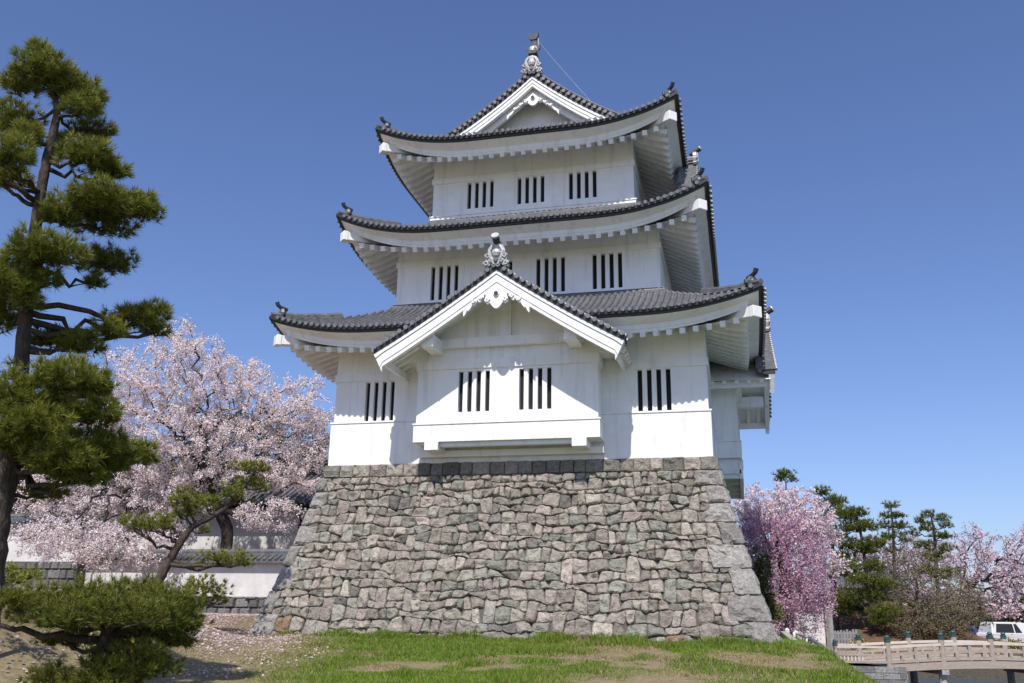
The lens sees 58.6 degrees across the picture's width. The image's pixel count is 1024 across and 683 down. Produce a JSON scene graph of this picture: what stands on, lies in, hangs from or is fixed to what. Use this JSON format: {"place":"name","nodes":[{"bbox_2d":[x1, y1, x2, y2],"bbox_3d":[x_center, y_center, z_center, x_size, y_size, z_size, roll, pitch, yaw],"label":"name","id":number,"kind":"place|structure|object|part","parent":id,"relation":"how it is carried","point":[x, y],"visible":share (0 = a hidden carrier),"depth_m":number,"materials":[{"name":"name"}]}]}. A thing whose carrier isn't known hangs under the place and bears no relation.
{"place":"outdoors","nodes":[
{"label":"outdoors","id":0,"kind":"place"},
{"bbox_2d":[0,587,1023,682],"bbox_3d":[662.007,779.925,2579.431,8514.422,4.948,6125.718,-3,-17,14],"label":"ground","id":1,"kind":"structure","parent":0,"point":[8,648],"depth_m":18.18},
{"bbox_2d":[1,560,44,610],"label":"shrub","id":2,"kind":"object","parent":1,"relation":"on","point":[16,578],"visible":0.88,"depth_m":14.44,"materials":[{"name":"green plant"}]},
{"bbox_2d":[5,513,94,588],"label":"plaster wall","id":3,"kind":"structure","parent":1,"relation":"on","point":[56,570],"depth_m":36.12,"materials":[{"name":"plaster"},{"name":"tile"},{"name":"stone"}]},
{"bbox_2d":[0,344,121,513],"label":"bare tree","id":4,"kind":"object","parent":1,"relation":"on","point":[103,353],"visible":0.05,"depth_m":40.48,"materials":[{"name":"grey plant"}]},
{"bbox_2d":[15,465,145,512],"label":"leafy tree","id":5,"kind":"object","parent":1,"relation":"on","point":[21,489],"visible":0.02,"depth_m":44.32,"materials":[{"name":"pink plant"}]},
{"bbox_2d":[0,33,176,623],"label":"pine tree","id":6,"kind":"object","parent":1,"relation":"on","point":[51,413],"visible":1,"depth_m":12.86,"materials":[{"name":"green plant"}]},
{"bbox_2d":[0,569,217,682],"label":"pine","id":7,"kind":"object","parent":1,"relation":"on","point":[157,614],"visible":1,"depth_m":9.65,"materials":[{"name":"green plant"}]},
{"bbox_2d":[8,402,215,574],"bbox_3d":[-16.000,5.894,35.731,8.139,8.431,7.252,3,-17,-8],"label":"cherry tree","id":8,"kind":"object","parent":1,"relation":"on","point":[113,537],"visible":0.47,"depth_m":34.77,"materials":[{"name":"petal"},{"name":"dark bark"}]},
{"bbox_2d":[11,462,327,548],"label":"long building","id":9,"kind":"structure","parent":1,"relation":"on","point":[269,539],"depth_m":43.68,"materials":[{"name":"paint"}]},
{"bbox_2d":[0,586,359,682],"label":"fallen petals","id":10,"kind":"object","parent":1,"relation":"on","point":[218,615],"visible":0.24,"depth_m":21.86,"materials":[{"name":"plant"}]},
{"bbox_2d":[82,549,288,613],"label":"plaster wall","id":11,"kind":"structure","parent":1,"relation":"on","point":[253,586],"depth_m":34.56,"materials":[{"name":"plaster"},{"name":"tile"},{"name":"stone"}]},
{"bbox_2d":[117,457,274,608],"bbox_3d":[-8.799,5.314,25.326,4.242,4.541,1.843,8,-18,-22],"label":"garden pine","id":12,"kind":"object","parent":1,"relation":"on","point":[164,522],"visible":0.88,"depth_m":25.33,"materials":[{"name":"green plant"}]},
{"bbox_2d":[91,314,334,548],"bbox_3d":[-12.524,5.009,38.445,10.716,12.612,5.567,6,-17,-16],"label":"cherry tree","id":13,"kind":"object","parent":1,"relation":"on","point":[203,474],"visible":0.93,"depth_m":38.26,"materials":[{"name":"petal"},{"name":"dark bark"}]},
{"bbox_2d":[155,402,329,500],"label":"cherry tree","id":14,"kind":"object","parent":1,"relation":"on","point":[260,438],"visible":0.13,"depth_m":45.11,"materials":[{"name":"pink plant"}]},
{"bbox_2d":[0,590,882,682],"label":"grass","id":15,"kind":"structure","parent":1,"relation":"on","point":[471,650],"depth_m":19.41,"materials":[{"name":"green plant"}]},
{"bbox_2d":[249,456,781,642],"bbox_3d":[1.466,8.450,32.960,15.961,6.279,16.560,-3,-17,14],"label":"stone rampart","id":16,"kind":"object","parent":1,"relation":"on","point":[655,549],"visible":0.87,"depth_m":26.41,"materials":[{"name":"grey stone"}]},
{"bbox_2d":[269,32,776,498],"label":"castle tower","id":17,"kind":"structure","parent":16,"relation":"on","point":[547,275],"depth_m":29.63,"materials":[{"name":"paint"}]},
{"bbox_2d":[366,382,394,420],"bbox_3d":[-4.283,1.976,29.740,1.000,1.290,0.185,-3,-17,14],"label":"window","id":18,"kind":"structure","parent":17,"relation":"in","point":[380,397],"depth_m":29.71,"materials":[{"name":"black"}]},
{"bbox_2d":[432,265,457,299],"bbox_3d":[-2.339,-2.025,31.936,1.000,1.250,0.185,-3,-17,14],"label":"window","id":19,"kind":"structure","parent":17,"relation":"in","point":[445,279],"depth_m":31.92,"materials":[{"name":"black"}]},
{"bbox_2d":[459,371,489,411],"bbox_3d":[-1.147,1.554,28.108,1.000,1.280,0.185,-3,-17,14],"label":"window","id":20,"kind":"structure","parent":17,"relation":"in","point":[474,385],"depth_m":28.09,"materials":[{"name":"black"}]},
{"bbox_2d":[468,181,493,208],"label":"window","id":21,"kind":"structure","parent":17,"relation":"in","point":[481,194],"depth_m":33.57,"materials":[{"name":"black"}]},
{"bbox_2d":[518,176,543,203],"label":"window","id":22,"kind":"structure","parent":17,"relation":"in","point":[531,190],"depth_m":33.13,"materials":[{"name":"black"}]},
{"bbox_2d":[520,368,550,409],"bbox_3d":[0.727,1.449,27.655,1.000,1.280,0.185,-3,-17,14],"label":"window","id":23,"kind":"structure","parent":17,"relation":"in","point":[535,383],"depth_m":27.64,"materials":[{"name":"black"}]},
{"bbox_2d":[537,257,564,291],"bbox_3d":[1.330,-2.232,31.048,1.000,1.250,0.185,-3,-17,14],"label":"window","id":24,"kind":"structure","parent":17,"relation":"in","point":[550,272],"depth_m":31.03,"materials":[{"name":"black"}]},
{"bbox_2d":[570,171,596,198],"bbox_3d":[2.550,-5.573,32.697,1.000,1.050,0.185,-3,-17,14],"label":"window","id":25,"kind":"structure","parent":17,"relation":"in","point":[583,185],"depth_m":32.68,"materials":[{"name":"black"}]},
{"bbox_2d":[593,253,622,288],"bbox_3d":[3.213,-2.338,30.593,1.000,1.250,0.185,-3,-17,14],"label":"window","id":26,"kind":"structure","parent":17,"relation":"in","point":[607,268],"depth_m":30.58,"materials":[{"name":"black"}]},
{"bbox_2d":[638,369,671,410],"bbox_3d":[4.326,1.490,27.657,1.000,1.290,0.185,-3,-17,14],"label":"window","id":27,"kind":"structure","parent":17,"relation":"in","point":[654,386],"depth_m":27.64,"materials":[{"name":"black"}]},
{"bbox_2d":[737,402,739,439],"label":"window","id":28,"kind":"structure","parent":17,"relation":"in","point":[737,402],"depth_m":31.58,"materials":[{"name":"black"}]},
{"bbox_2d":[750,544,787,622],"bbox_3d":[9.414,9.272,33.362,1.250,3.705,1.698,-3,-17,14],"label":"shrub","id":29,"kind":"object","parent":1,"relation":"on","point":[762,579],"visible":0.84,"depth_m":33.41,"materials":[{"name":"green plant"}]},
{"bbox_2d":[770,467,800,505],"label":"pine tree","id":30,"kind":"object","parent":1,"relation":"on","point":[786,473],"visible":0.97,"depth_m":52.54,"materials":[{"name":"green plant"}]},
{"bbox_2d":[737,499,838,644],"bbox_3d":[11.026,9.315,36.997,4.201,5.978,3.286,-3,-17,14],"label":"weeping cherry","id":31,"kind":"object","parent":1,"relation":"on","point":[789,603],"visible":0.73,"depth_m":36.70,"materials":[{"name":"pink plant"}]},
{"bbox_2d":[779,631,796,639],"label":"stone kerb","id":32,"kind":"structure","parent":1,"relation":"on","point":[784,634],"depth_m":31.58,"materials":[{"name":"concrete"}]},
{"bbox_2d":[730,478,854,634],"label":"cherry tree","id":33,"kind":"object","parent":1,"relation":"on","point":[783,500],"visible":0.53,"depth_m":41.94,"materials":[{"name":"pink plant"}]},
{"bbox_2d":[772,574,829,645],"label":"gatehouse","id":34,"kind":"object","parent":1,"relation":"on","point":[822,637],"visible":0.13,"depth_m":47.40,"materials":[{"name":"paint"}]},
{"bbox_2d":[792,630,832,652],"bbox_3d":[12.128,12.070,36.488,0.350,1.015,3.095,-15,-23,42],"label":"handrail","id":35,"kind":"object","parent":1,"relation":"on","point":[802,634],"visible":0.71,"depth_m":35.87,"materials":[{"name":"white metal"}]},
{"bbox_2d":[825,607,833,649],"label":"gate pillar","id":36,"kind":"structure","parent":1,"relation":"on","point":[830,634],"depth_m":39.73,"materials":[{"name":"concrete"}]},
{"bbox_2d":[810,484,856,629],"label":"pine tree","id":37,"kind":"object","parent":1,"relation":"on","point":[833,500],"visible":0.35,"depth_m":54.10,"materials":[{"name":"green plant"}]},
{"bbox_2d":[838,595,867,610],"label":"shrub","id":38,"kind":"object","parent":1,"relation":"on","point":[861,608],"visible":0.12,"depth_m":53.81,"materials":[{"name":"green plant"}]},
{"bbox_2d":[847,630,867,653],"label":"shrub","id":39,"kind":"object","parent":1,"relation":"on","point":[854,642],"visible":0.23,"depth_m":43.70,"materials":[{"name":"green plant"}]},
{"bbox_2d":[828,502,904,634],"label":"pine tree","id":40,"kind":"object","parent":1,"relation":"on","point":[865,546],"visible":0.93,"depth_m":51.47,"materials":[{"name":"green plant"}]},
{"bbox_2d":[828,572,910,606],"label":"cherry tree","id":41,"kind":"object","parent":1,"relation":"on","point":[841,581],"visible":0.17,"depth_m":63.72,"materials":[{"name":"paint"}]},
{"bbox_2d":[827,534,914,606],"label":"leafy tree","id":42,"kind":"object","parent":1,"relation":"on","point":[856,586],"visible":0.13,"depth_m":59.22,"materials":[{"name":"grey plant"}]},
{"bbox_2d":[842,659,908,682],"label":"stone embankment","id":43,"kind":"structure","parent":1,"relation":"on","point":[885,674],"depth_m":36.70,"materials":[{"name":"grey stone"}]},
{"bbox_2d":[834,629,856,649],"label":"picket fence","id":44,"kind":"object","parent":43,"relation":"on","point":[844,634],"visible":0.57,"depth_m":44.91,"materials":[{"name":"white wood"}]},
{"bbox_2d":[808,630,1023,682],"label":"arched bridge","id":45,"kind":"structure","parent":43,"relation":"on","point":[935,661],"depth_m":37.03,"materials":[{"name":"wood"}]},
{"bbox_2d":[875,499,911,601],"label":"pine tree","id":46,"kind":"object","parent":1,"relation":"on","point":[890,506],"visible":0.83,"depth_m":57.21,"materials":[{"name":"green plant"}]},
{"bbox_2d":[837,532,953,604],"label":"cherry tree","id":47,"kind":"object","parent":1,"relation":"on","point":[923,591],"visible":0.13,"depth_m":71.21,"materials":[{"name":"pink plant"}]},
{"bbox_2d":[863,530,986,637],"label":"bare tree","id":48,"kind":"object","parent":1,"relation":"on","point":[921,606],"visible":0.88,"depth_m":50.91,"materials":[{"name":"brown plant"}]},
{"bbox_2d":[907,589,947,616],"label":"leafy tree","id":49,"kind":"object","parent":1,"relation":"on","point":[929,604],"visible":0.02,"depth_m":84.98,"materials":[{"name":"brown plant"}]},
{"bbox_2d":[879,615,976,639],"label":"shrub","id":50,"kind":"object","parent":1,"relation":"on","point":[946,632],"visible":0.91,"depth_m":49.60,"materials":[{"name":"brown plant"}]},
{"bbox_2d":[905,508,965,616],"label":"pine tree","id":51,"kind":"object","parent":1,"relation":"on","point":[934,540],"visible":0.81,"depth_m":56.13,"materials":[{"name":"green plant"}]},
{"bbox_2d":[921,589,1006,629],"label":"leafy tree","id":52,"kind":"object","parent":1,"relation":"on","point":[987,620],"visible":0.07,"depth_m":85.08,"materials":[{"name":"brown plant"}]},
{"bbox_2d":[936,573,998,631],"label":"bare tree","id":53,"kind":"object","parent":1,"relation":"on","point":[974,602],"visible":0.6,"depth_m":53.53,"materials":[{"name":"brown plant"}]},
{"bbox_2d":[925,520,1023,625],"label":"cherry tree","id":54,"kind":"object","parent":1,"relation":"on","point":[998,587],"visible":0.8,"depth_m":58.43,"materials":[{"name":"pink plant"}]},
{"bbox_2d":[976,622,1023,642],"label":"parked car","id":55,"kind":"object","parent":1,"relation":"on","point":[1014,631],"visible":0.28,"depth_m":65.24,"materials":[{"name":"white paint"}]},
{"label":"window","id":56,"kind":"part","parent":55,"relation":"part of","materials":[{"name":"black glass"}]},
{"bbox_2d":[984,637,1022,649],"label":"shrub","id":57,"kind":"object","parent":1,"relation":"on","point":[1010,640],"visible":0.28,"depth_m":50.44,"materials":[{"name":"green plant"}]},
{"bbox_2d":[987,591,1020,621],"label":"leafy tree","id":58,"kind":"object","parent":1,"relation":"on","point":[1007,619],"visible":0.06,"depth_m":87.90,"materials":[{"name":"pink plant"}]},
{"bbox_2d":[1001,585,1023,622],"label":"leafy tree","id":59,"kind":"object","parent":1,"relation":"on","point":[1019,616],"visible":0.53,"depth_m":83.45,"materials":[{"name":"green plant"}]},
{"bbox_2d":[0,0,1023,599],"label":"sky","id":60,"kind":"structure","parent":0,"point":[866,157],"materials":[{"name":"blue"}]},
{"bbox_2d":[908,678,1023,682],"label":"moat water","id":61,"kind":"structure","parent":0,"point":[937,681],"depth_m":45.55,"materials":[{"name":"grey liquid"}]}
]}

